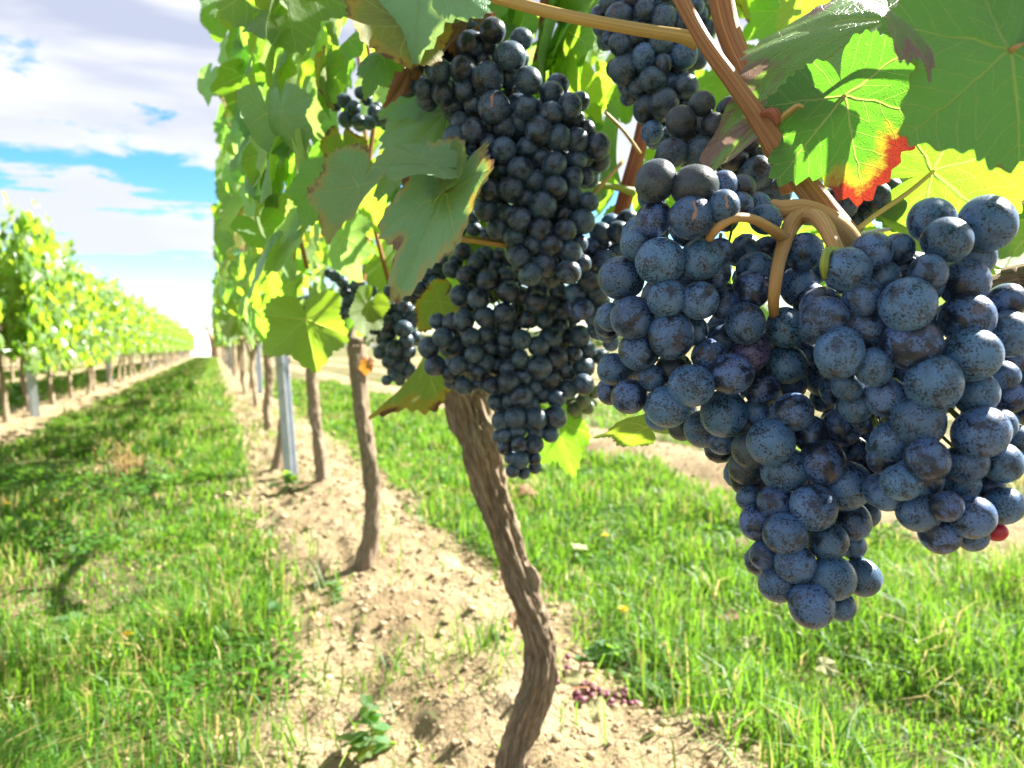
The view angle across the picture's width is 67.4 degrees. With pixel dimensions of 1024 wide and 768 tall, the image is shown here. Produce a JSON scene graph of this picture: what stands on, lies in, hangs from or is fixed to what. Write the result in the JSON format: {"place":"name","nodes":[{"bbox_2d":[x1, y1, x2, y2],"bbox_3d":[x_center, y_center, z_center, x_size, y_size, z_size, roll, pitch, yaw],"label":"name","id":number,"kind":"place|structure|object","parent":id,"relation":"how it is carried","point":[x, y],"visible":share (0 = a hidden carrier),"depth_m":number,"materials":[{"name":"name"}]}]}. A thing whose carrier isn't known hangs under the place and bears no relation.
{"place":"outdoors","nodes":[
{"label":"outdoors","id":0,"kind":"place"},
{"bbox_2d":[9,358,14,379],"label":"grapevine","id":1,"kind":"object","parent":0,"point":[12,371],"visible":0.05,"depth_m":13.51,"materials":[{"name":"brown plant"}]},
{"bbox_2d":[0,363,162,413],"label":"grass","id":2,"kind":"structure","parent":0,"point":[59,387],"depth_m":13.11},
{"bbox_2d":[146,356,224,383],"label":"grass","id":3,"kind":"structure","parent":0,"point":[189,369],"depth_m":18.73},
{"bbox_2d":[0,376,423,767],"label":"grass","id":4,"kind":"structure","parent":0,"point":[180,605],"depth_m":1.74,"materials":[{"name":"plant"}]},
{"bbox_2d":[0,0,945,348],"label":"sky","id":5,"kind":"structure","parent":0,"point":[106,124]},
{"bbox_2d":[0,349,1023,767],"bbox_3d":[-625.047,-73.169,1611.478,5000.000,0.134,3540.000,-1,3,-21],"label":"ground","id":6,"kind":"structure","parent":0,"point":[458,705],"depth_m":1.50,"materials":[{"name":"soil"}]},
{"bbox_2d":[0,243,4,347],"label":"grapevine","id":7,"kind":"object","parent":6,"relation":"on","point":[1,339],"visible":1,"depth_m":4.28,"materials":[{"name":"green plant"}]},
{"bbox_2d":[0,382,25,407],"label":"weed plant","id":8,"kind":"object","parent":6,"relation":"on","point":[18,392],"visible":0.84,"depth_m":7.44,"materials":[{"name":"green plant"}]},
{"bbox_2d":[25,361,39,416],"bbox_3d":[-3.976,-0.399,6.294,0.187,1.568,0.093,-1,3,-21],"label":"steel post","id":9,"kind":"object","parent":6,"relation":"on","point":[33,395],"visible":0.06,"depth_m":6.30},
{"bbox_2d":[0,229,68,422],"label":"grapevine","id":10,"kind":"object","parent":6,"relation":"on","point":[5,408],"visible":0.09,"depth_m":5.64,"materials":[{"name":"green plant"}]},
{"bbox_2d":[0,191,76,440],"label":"grapevine","id":11,"kind":"object","parent":6,"relation":"on","point":[43,324],"visible":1,"depth_m":4.61,"materials":[{"name":"green plant"}]},
{"bbox_2d":[0,228,85,412],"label":"grapevine","id":12,"kind":"object","parent":6,"relation":"on","point":[73,345],"visible":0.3,"depth_m":6.65,"materials":[{"name":"green plant"}]},
{"bbox_2d":[5,257,101,404],"bbox_3d":[-4.336,-0.507,7.328,0.648,1.511,1.223,-1,3,-21],"label":"grapevine","id":13,"kind":"object","parent":6,"relation":"on","point":[86,295],"visible":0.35,"depth_m":7.33,"materials":[{"name":"green plant"}]},
{"bbox_2d":[4,378,141,456],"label":"soil clods","id":14,"kind":"object","parent":6,"relation":"on","point":[25,418],"visible":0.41,"depth_m":6.98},
{"bbox_2d":[48,611,108,626],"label":"weed plant","id":15,"kind":"object","parent":6,"relation":"on","point":[64,619],"visible":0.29,"depth_m":1.64,"materials":[{"name":"green plant"}]},
{"bbox_2d":[67,263,112,398],"bbox_3d":[-4.704,-0.531,8.247,0.640,1.478,1.244,-1,3,-21],"label":"grapevine","id":16,"kind":"object","parent":6,"relation":"on","point":[101,322],"visible":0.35,"depth_m":8.26,"materials":[{"name":"green plant"}]},
{"bbox_2d":[86,277,120,394],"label":"grapevine","id":17,"kind":"object","parent":6,"relation":"on","point":[112,305],"visible":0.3,"depth_m":9.08,"materials":[{"name":"green plant"}]},
{"bbox_2d":[91,272,122,390],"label":"grapevine","id":18,"kind":"object","parent":6,"relation":"on","point":[114,284],"visible":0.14,"depth_m":10.02,"materials":[{"name":"green plant"}]},
{"bbox_2d":[106,285,112,386],"bbox_3d":[-5.721,-0.631,10.876,0.097,1.569,0.099,-2,3,-35],"label":"steel post","id":19,"kind":"object","parent":6,"relation":"on","point":[107,366],"visible":0.12,"depth_m":10.86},
{"bbox_2d":[0,456,220,767],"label":"soil clods","id":20,"kind":"object","parent":6,"relation":"on","point":[88,604],"visible":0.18,"depth_m":2.10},
{"bbox_2d":[107,285,129,386],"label":"grapevine","id":21,"kind":"object","parent":6,"relation":"on","point":[123,301],"visible":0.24,"depth_m":10.82,"materials":[{"name":"green plant"}]},
{"bbox_2d":[100,292,136,374],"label":"grapevine","id":22,"kind":"object","parent":6,"relation":"on","point":[129,322],"visible":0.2,"depth_m":11.63,"materials":[{"name":"green plant"}]},
{"bbox_2d":[79,431,172,481],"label":"dry weed","id":23,"kind":"object","parent":6,"relation":"on","point":[125,466],"visible":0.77,"depth_m":3.59,"materials":[{"name":"plant"}]},
{"bbox_2d":[117,292,140,381],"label":"grapevine","id":24,"kind":"object","parent":6,"relation":"on","point":[135,322],"visible":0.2,"depth_m":12.49,"materials":[{"name":"green plant"}]},
{"bbox_2d":[121,293,145,380],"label":"grapevine","id":25,"kind":"object","parent":6,"relation":"on","point":[141,333],"visible":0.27,"depth_m":13.32,"materials":[{"name":"green plant"}]},
{"bbox_2d":[127,302,149,377],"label":"grapevine","id":26,"kind":"object","parent":6,"relation":"on","point":[146,326],"visible":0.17,"depth_m":14.18,"materials":[{"name":"green plant"}]},
{"bbox_2d":[131,306,153,376],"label":"grapevine","id":27,"kind":"object","parent":6,"relation":"on","point":[149,339],"visible":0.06,"depth_m":15.04,"materials":[{"name":"green plant"}]},
{"bbox_2d":[140,306,156,374],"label":"grapevine","id":28,"kind":"object","parent":6,"relation":"on","point":[153,328],"visible":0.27,"depth_m":15.82,"materials":[{"name":"green plant"}]},
{"bbox_2d":[135,313,161,372],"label":"grapevine","id":29,"kind":"object","parent":6,"relation":"on","point":[159,321],"visible":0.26,"depth_m":17.66,"materials":[{"name":"green plant"}]},
{"bbox_2d":[144,305,158,373],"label":"grapevine","id":30,"kind":"object","parent":6,"relation":"on","point":[157,325],"visible":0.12,"depth_m":16.90,"materials":[{"name":"green plant"}]},
{"bbox_2d":[150,352,152,372],"bbox_3d":[-8.444,-0.957,17.897,0.097,1.569,0.099,-2,3,-35],"label":"steel post","id":31,"kind":"object","parent":6,"relation":"on","point":[151,366],"visible":0.13,"depth_m":17.89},
{"bbox_2d":[0,409,308,714],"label":"clover","id":32,"kind":"object","parent":6,"relation":"on","point":[73,549],"visible":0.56,"depth_m":2.31,"materials":[{"name":"green plant"}]},
{"bbox_2d":[152,312,164,365],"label":"grapevine","id":33,"kind":"object","parent":6,"relation":"on","point":[162,348],"visible":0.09,"depth_m":18.51,"materials":[{"name":"green plant"}]},
{"bbox_2d":[153,315,166,370],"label":"grapevine","id":34,"kind":"object","parent":6,"relation":"on","point":[164,326],"visible":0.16,"depth_m":19.40,"materials":[{"name":"green plant"}]},
{"bbox_2d":[155,315,167,369],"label":"grapevine","id":35,"kind":"object","parent":6,"relation":"on","point":[166,338],"visible":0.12,"depth_m":20.31,"materials":[{"name":"green plant"}]},
{"bbox_2d":[159,315,170,368],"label":"grapevine","id":36,"kind":"object","parent":6,"relation":"on","point":[168,332],"visible":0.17,"depth_m":21.10,"materials":[{"name":"green plant"}]},
{"bbox_2d":[160,318,172,367],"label":"grapevine","id":37,"kind":"object","parent":6,"relation":"on","point":[170,330],"visible":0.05,"depth_m":22.00,"materials":[{"name":"green plant"}]},
{"bbox_2d":[161,320,173,366],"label":"grapevine","id":38,"kind":"object","parent":6,"relation":"on","point":[171,345],"visible":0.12,"depth_m":22.73,"materials":[{"name":"green plant"}]},
{"bbox_2d":[166,320,174,366],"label":"grapevine","id":39,"kind":"object","parent":6,"relation":"on","point":[172,342],"visible":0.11,"depth_m":23.61,"materials":[{"name":"green plant"}]},
{"bbox_2d":[164,321,176,365],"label":"grapevine","id":40,"kind":"object","parent":6,"relation":"on","point":[174,330],"visible":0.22,"depth_m":24.43,"materials":[{"name":"green plant"}]},
{"bbox_2d":[168,326,177,365],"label":"grapevine","id":41,"kind":"object","parent":6,"relation":"on","point":[176,346],"visible":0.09,"depth_m":25.37,"materials":[{"name":"green plant"}]},
{"bbox_2d":[171,322,178,364],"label":"grapevine","id":42,"kind":"object","parent":6,"relation":"on","point":[177,332],"visible":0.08,"depth_m":26.18,"materials":[{"name":"green plant"}]},
{"bbox_2d":[172,321,179,363],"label":"grapevine","id":43,"kind":"object","parent":6,"relation":"on","point":[178,341],"visible":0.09,"depth_m":27.18,"materials":[{"name":"green plant"}]},
{"bbox_2d":[173,324,180,363],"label":"grapevine","id":44,"kind":"object","parent":6,"relation":"on","point":[179,344],"visible":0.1,"depth_m":27.85,"materials":[{"name":"green plant"}]},
{"bbox_2d":[173,326,181,363],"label":"grapevine","id":45,"kind":"object","parent":6,"relation":"on","point":[180,341],"visible":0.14,"depth_m":28.76,"materials":[{"name":"green plant"}]},
{"bbox_2d":[176,326,182,362],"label":"grapevine","id":46,"kind":"object","parent":6,"relation":"on","point":[182,346],"visible":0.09,"depth_m":30.50,"materials":[{"name":"green plant"}]},
{"bbox_2d":[179,328,185,360],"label":"grapevine","id":47,"kind":"object","parent":6,"relation":"on","point":[184,342],"visible":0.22,"depth_m":33.08,"materials":[{"name":"green plant"}]},
{"bbox_2d":[205,326,220,356],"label":"end post","id":48,"kind":"object","parent":6,"relation":"on","point":[215,352],"visible":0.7,"depth_m":53.78,"materials":[{"name":"brown wood"}]},
{"bbox_2d":[217,340,236,376],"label":"grapevine","id":49,"kind":"object","parent":6,"relation":"on","point":[234,354],"visible":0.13,"depth_m":14.69,"materials":[{"name":"brown plant"}]},
{"bbox_2d":[211,307,242,367],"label":"grapevine","id":50,"kind":"object","parent":6,"relation":"on","point":[238,343],"visible":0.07,"depth_m":13.43,"materials":[{"name":"green plant"}]},
{"bbox_2d":[213,617,242,645],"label":"weed plant","id":51,"kind":"object","parent":6,"relation":"on","point":[224,629],"visible":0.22,"depth_m":1.53,"materials":[{"name":"green plant"}]},
{"bbox_2d":[227,346,229,368],"bbox_3d":[-7.786,-1.120,21.088,0.074,1.600,0.053,-2,3,-35],"label":"steel post","id":52,"kind":"object","parent":6,"relation":"on","point":[228,355],"visible":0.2,"depth_m":21.12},
{"bbox_2d":[216,338,241,381],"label":"grapevine","id":53,"kind":"object","parent":6,"relation":"on","point":[238,354],"visible":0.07,"depth_m":12.57,"materials":[{"name":"green plant"}]},
{"bbox_2d":[214,309,245,383],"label":"grapevine","id":54,"kind":"object","parent":6,"relation":"on","point":[240,358],"visible":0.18,"depth_m":11.52,"materials":[{"name":"brown plant"}]},
{"bbox_2d":[212,286,250,393],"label":"grapevine","id":55,"kind":"object","parent":6,"relation":"on","point":[244,387],"visible":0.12,"depth_m":9.41,"materials":[{"name":"brown plant"}]},
{"bbox_2d":[212,304,251,389],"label":"grapevine","id":56,"kind":"object","parent":6,"relation":"on","point":[250,387],"visible":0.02,"depth_m":10.35,"materials":[{"name":"brown plant"}]},
{"bbox_2d":[231,344,233,374],"bbox_3d":[-5.799,-0.884,15.964,0.074,1.600,0.053,-2,3,-35],"label":"steel post","id":57,"kind":"object","parent":6,"relation":"on","point":[232,356],"visible":0.09,"depth_m":15.98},
{"bbox_2d":[211,274,258,406],"bbox_3d":[-2.454,-0.414,7.025,0.546,1.428,1.281,-1,3,-21],"label":"grapevine","id":58,"kind":"object","parent":6,"relation":"on","point":[253,353],"visible":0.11,"depth_m":7.06,"materials":[{"name":"green plant"}]},
{"bbox_2d":[214,286,256,398],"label":"grapevine","id":59,"kind":"object","parent":6,"relation":"on","point":[248,347],"visible":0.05,"depth_m":8.18,"materials":[{"name":"brown plant"}]},
{"bbox_2d":[236,343,237,374],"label":"grapevine","id":60,"kind":"object","parent":6,"relation":"on","point":[237,361],"visible":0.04,"depth_m":15.84,"materials":[{"name":"brown plant"}]},
{"bbox_2d":[212,244,273,430],"bbox_3d":[-1.865,-0.409,5.470,0.499,1.486,1.493,-1,3,-21],"label":"grapevine","id":61,"kind":"object","parent":6,"relation":"on","point":[267,400],"visible":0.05,"depth_m":5.20,"materials":[{"name":"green plant"}]},
{"bbox_2d":[211,213,302,470],"bbox_3d":[-1.384,-0.341,4.252,0.504,1.510,1.520,-1,3,-21],"label":"grapevine","id":62,"kind":"object","parent":6,"relation":"on","point":[277,461],"visible":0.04,"depth_m":3.59,"materials":[{"name":"green plant"}]},
{"bbox_2d":[251,336,262,393],"bbox_3d":[-3.205,-0.373,9.616,0.179,1.182,0.105,2,3,37],"label":"steel post","id":63,"kind":"object","parent":6,"relation":"on","point":[258,370],"visible":0.2,"depth_m":9.64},
{"bbox_2d":[210,127,342,482],"bbox_3d":[-0.998,-0.314,3.224,0.490,1.471,1.321,-1,3,-21],"label":"grapevine","id":64,"kind":"object","parent":6,"relation":"on","point":[315,421],"visible":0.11,"depth_m":3.09,"materials":[{"name":"green plant"}]},
{"bbox_2d":[258,601,309,628],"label":"weed plant","id":65,"kind":"object","parent":6,"relation":"on","point":[274,605],"visible":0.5,"depth_m":1.58,"materials":[{"name":"green plant"}]},
{"bbox_2d":[275,354,297,475],"bbox_3d":[-1.030,-0.032,3.455,0.152,1.092,0.062,2,3,30],"label":"steel post","id":66,"kind":"object","parent":6,"relation":"on","point":[286,413],"visible":0.46,"depth_m":3.43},
{"bbox_2d":[267,470,309,490],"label":"weed plant","id":67,"kind":"object","parent":6,"relation":"on","point":[289,478],"visible":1,"depth_m":3.08,"materials":[{"name":"green plant"}]},
{"bbox_2d":[213,29,389,570],"bbox_3d":[-0.531,-0.248,2.037,0.477,1.492,1.368,-1,3,-21],"label":"grapevine","id":68,"kind":"object","parent":6,"relation":"on","point":[233,325],"visible":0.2,"depth_m":1.96,"materials":[{"name":"green plant"}]},
{"bbox_2d":[297,294,308,308],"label":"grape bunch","id":69,"kind":"object","parent":68,"relation":"attached to","point":[305,297],"visible":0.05,"depth_m":1.69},
{"bbox_2d":[275,618,345,637],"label":"twig","id":70,"kind":"object","parent":6,"relation":"on","point":[300,631],"visible":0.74,"depth_m":1.52,"materials":[{"name":"brown wood"}]},
{"bbox_2d":[324,580,344,608],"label":"weed plant","id":71,"kind":"object","parent":6,"relation":"on","point":[336,595],"visible":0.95,"depth_m":1.74,"materials":[{"name":"green plant"}]},
{"bbox_2d":[311,693,395,766],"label":"weed plant","id":72,"kind":"object","parent":6,"relation":"on","point":[363,744],"visible":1,"depth_m":1.09,"materials":[{"name":"green plant"}]},
{"bbox_2d":[439,556,460,570],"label":"fallen leaf","id":73,"kind":"object","parent":6,"relation":"on","point":[450,563],"visible":1,"depth_m":1.84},
{"bbox_2d":[207,324,694,349],"bbox_3d":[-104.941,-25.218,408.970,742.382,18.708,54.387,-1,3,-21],"label":"woods","id":74,"kind":"object","parent":6,"relation":"on","point":[597,343],"visible":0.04,"depth_m":427.21,"materials":[{"name":"green plant"}]},
{"bbox_2d":[197,0,754,767],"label":"grapevine","id":75,"kind":"object","parent":6,"relation":"on","point":[279,106],"visible":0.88,"depth_m":0.72,"materials":[{"name":"green plant"}]},
{"bbox_2d":[324,268,365,325],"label":"grape bunch","id":76,"kind":"object","parent":75,"relation":"attached to","point":[347,291],"visible":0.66,"depth_m":1.15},
{"bbox_2d":[331,85,387,131],"bbox_3d":[-0.179,-0.334,0.947,0.090,0.059,0.079,-1,3,-21],"label":"grape bunch","id":77,"kind":"object","parent":75,"relation":"attached to","point":[349,115],"visible":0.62,"depth_m":0.92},
{"bbox_2d":[369,285,421,385],"bbox_3d":[-0.143,-0.061,0.939,0.079,0.125,0.106,-1,3,-21],"label":"grape bunch","id":78,"kind":"object","parent":75,"relation":"attached to","point":[390,351],"visible":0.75,"depth_m":0.90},
{"bbox_2d":[402,256,451,303],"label":"grape bunch","id":79,"kind":"object","parent":75,"relation":"attached to","point":[435,272],"visible":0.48,"depth_m":0.75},
{"bbox_2d":[402,17,610,287],"bbox_3d":[-0.007,-0.162,0.566,0.158,0.187,0.114,0,3,5],"label":"grape bunch","id":80,"kind":"object","parent":75,"relation":"attached to","point":[548,151],"visible":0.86,"depth_m":0.52,"materials":[{"name":"food"}]},
{"bbox_2d":[418,210,608,479],"bbox_3d":[0.001,-0.034,0.666,0.160,0.218,0.135,0,3,-2],"label":"grape bunch","id":81,"kind":"object","parent":75,"relation":"attached to","point":[555,370],"visible":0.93,"depth_m":0.61,"materials":[{"name":"food"}]},
{"bbox_2d":[565,385,597,418],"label":"grape bunch","id":82,"kind":"object","parent":75,"relation":"attached to","point":[578,405],"visible":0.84,"depth_m":0.68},
{"bbox_2d":[563,209,636,351],"bbox_3d":[0.064,-0.080,0.604,0.065,0.108,0.077,-1,3,-21],"label":"grape bunch","id":83,"kind":"object","parent":75,"relation":"attached to","point":[585,297],"visible":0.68,"depth_m":0.57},
{"bbox_2d":[503,612,516,628],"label":"fallen leaf","id":84,"kind":"object","parent":6,"relation":"on","point":[513,621],"visible":0.69,"depth_m":1.49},
{"bbox_2d":[517,483,537,496],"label":"fallen leaf","id":85,"kind":"object","parent":6,"relation":"on","point":[524,487],"visible":0.67,"depth_m":2.99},
{"bbox_2d":[211,393,869,767],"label":"soil clods","id":86,"kind":"object","parent":6,"relation":"on","point":[454,742],"visible":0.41,"depth_m":1.54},
{"bbox_2d":[556,654,638,707],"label":"fallen grapes","id":87,"kind":"object","parent":6,"relation":"on","point":[583,699],"visible":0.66,"depth_m":1.26,"materials":[{"name":"purple food"}]},
{"bbox_2d":[563,669,584,687],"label":"fallen leaf","id":88,"kind":"object","parent":87,"relation":"on","point":[573,677],"visible":1,"depth_m":1.21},
{"bbox_2d":[586,696,613,723],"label":"fallen leaf","id":89,"kind":"object","parent":6,"relation":"on","point":[596,712],"visible":0.98,"depth_m":1.07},
{"bbox_2d":[618,606,626,620],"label":"dandelion","id":90,"kind":"object","parent":6,"relation":"on","point":[623,608],"visible":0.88,"depth_m":1.59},
{"bbox_2d":[574,624,683,677],"bbox_3d":[0.170,0.502,1.469,0.181,0.055,0.297,-2,3,-40],"label":"weed plant","id":91,"kind":"object","parent":6,"relation":"on","point":[591,649],"visible":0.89,"depth_m":1.43,"materials":[{"name":"green plant"}]},
{"bbox_2d":[614,614,680,633],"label":"weed plant","id":92,"kind":"object","parent":6,"relation":"on","point":[641,621],"visible":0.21,"depth_m":1.62,"materials":[{"name":"green plant"}]},
{"bbox_2d":[300,409,1023,709],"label":"clover","id":93,"kind":"object","parent":6,"relation":"on","point":[895,524],"visible":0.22,"depth_m":2.18,"materials":[{"name":"green plant"}]},
{"bbox_2d":[379,393,1021,555],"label":"soil clods","id":94,"kind":"object","parent":6,"relation":"on","point":[694,474],"visible":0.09,"depth_m":4.08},
{"bbox_2d":[446,0,1023,446],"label":"grapevine","id":95,"kind":"object","parent":6,"relation":"on","point":[856,102],"visible":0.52,"depth_m":0.35,"materials":[{"name":"green plant"}]},
{"bbox_2d":[590,0,715,149],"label":"grape bunch","id":96,"kind":"object","parent":95,"relation":"attached to","point":[655,80],"visible":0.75,"depth_m":0.47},
{"bbox_2d":[654,90,792,220],"bbox_3d":[0.123,-0.132,0.432,0.109,0.084,0.073,-1,3,-21],"label":"grape bunch","id":97,"kind":"object","parent":95,"relation":"attached to","point":[692,127],"visible":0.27,"depth_m":0.40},
{"bbox_2d":[594,158,882,628],"bbox_3d":[0.098,0.003,0.347,0.129,0.186,0.132,1,3,29],"label":"grape bunch","id":98,"kind":"object","parent":95,"relation":"attached to","point":[805,507],"visible":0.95,"depth_m":0.31,"materials":[{"name":"food"}]},
{"bbox_2d":[566,202,1023,285],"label":"trellis wire","id":99,"kind":"object","parent":95,"relation":"attached to","point":[887,229],"depth_m":0.52,"materials":[{"name":"metal"}]},
{"bbox_2d":[827,179,901,231],"bbox_3d":[0.195,-0.099,0.429,0.060,0.033,0.051,-1,3,-21],"label":"grape bunch","id":100,"kind":"object","parent":95,"relation":"attached to","point":[864,210],"visible":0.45,"depth_m":0.41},
{"bbox_2d":[792,195,1023,554],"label":"grape bunch","id":101,"kind":"object","parent":95,"relation":"attached to","point":[902,378],"visible":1,"depth_m":0.27,"materials":[{"name":"food"}]},
{"bbox_2d":[735,535,748,553],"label":"fallen leaf","id":102,"kind":"object","parent":6,"relation":"on","point":[736,541],"visible":0.32,"depth_m":2.22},
{"bbox_2d":[217,398,846,767],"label":"grass","id":103,"kind":"structure","parent":0,"point":[483,647],"depth_m":1.37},
{"bbox_2d":[262,377,1023,767],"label":"grass","id":104,"kind":"structure","parent":0,"point":[934,595],"depth_m":1.59,"materials":[{"name":"plant"}]},
{"bbox_2d":[571,543,588,550],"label":"fallen leaf","id":105,"kind":"object","parent":104,"relation":"on","point":[577,545],"visible":0.99,"depth_m":2.20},
{"bbox_2d":[717,609,737,623],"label":"fallen leaf","id":106,"kind":"object","parent":104,"relation":"on","point":[729,615],"visible":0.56,"depth_m":1.60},
{"bbox_2d":[735,635,756,648],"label":"fallen leaf","id":107,"kind":"object","parent":104,"relation":"on","point":[751,640],"visible":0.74,"depth_m":1.45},
{"bbox_2d":[815,657,838,676],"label":"fallen leaf","id":108,"kind":"object","parent":104,"relation":"on","point":[828,666],"visible":1,"depth_m":1.33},
{"bbox_2d":[375,378,1022,492],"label":"grass","id":109,"kind":"structure","parent":0,"point":[602,408],"depth_m":6.07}
]}

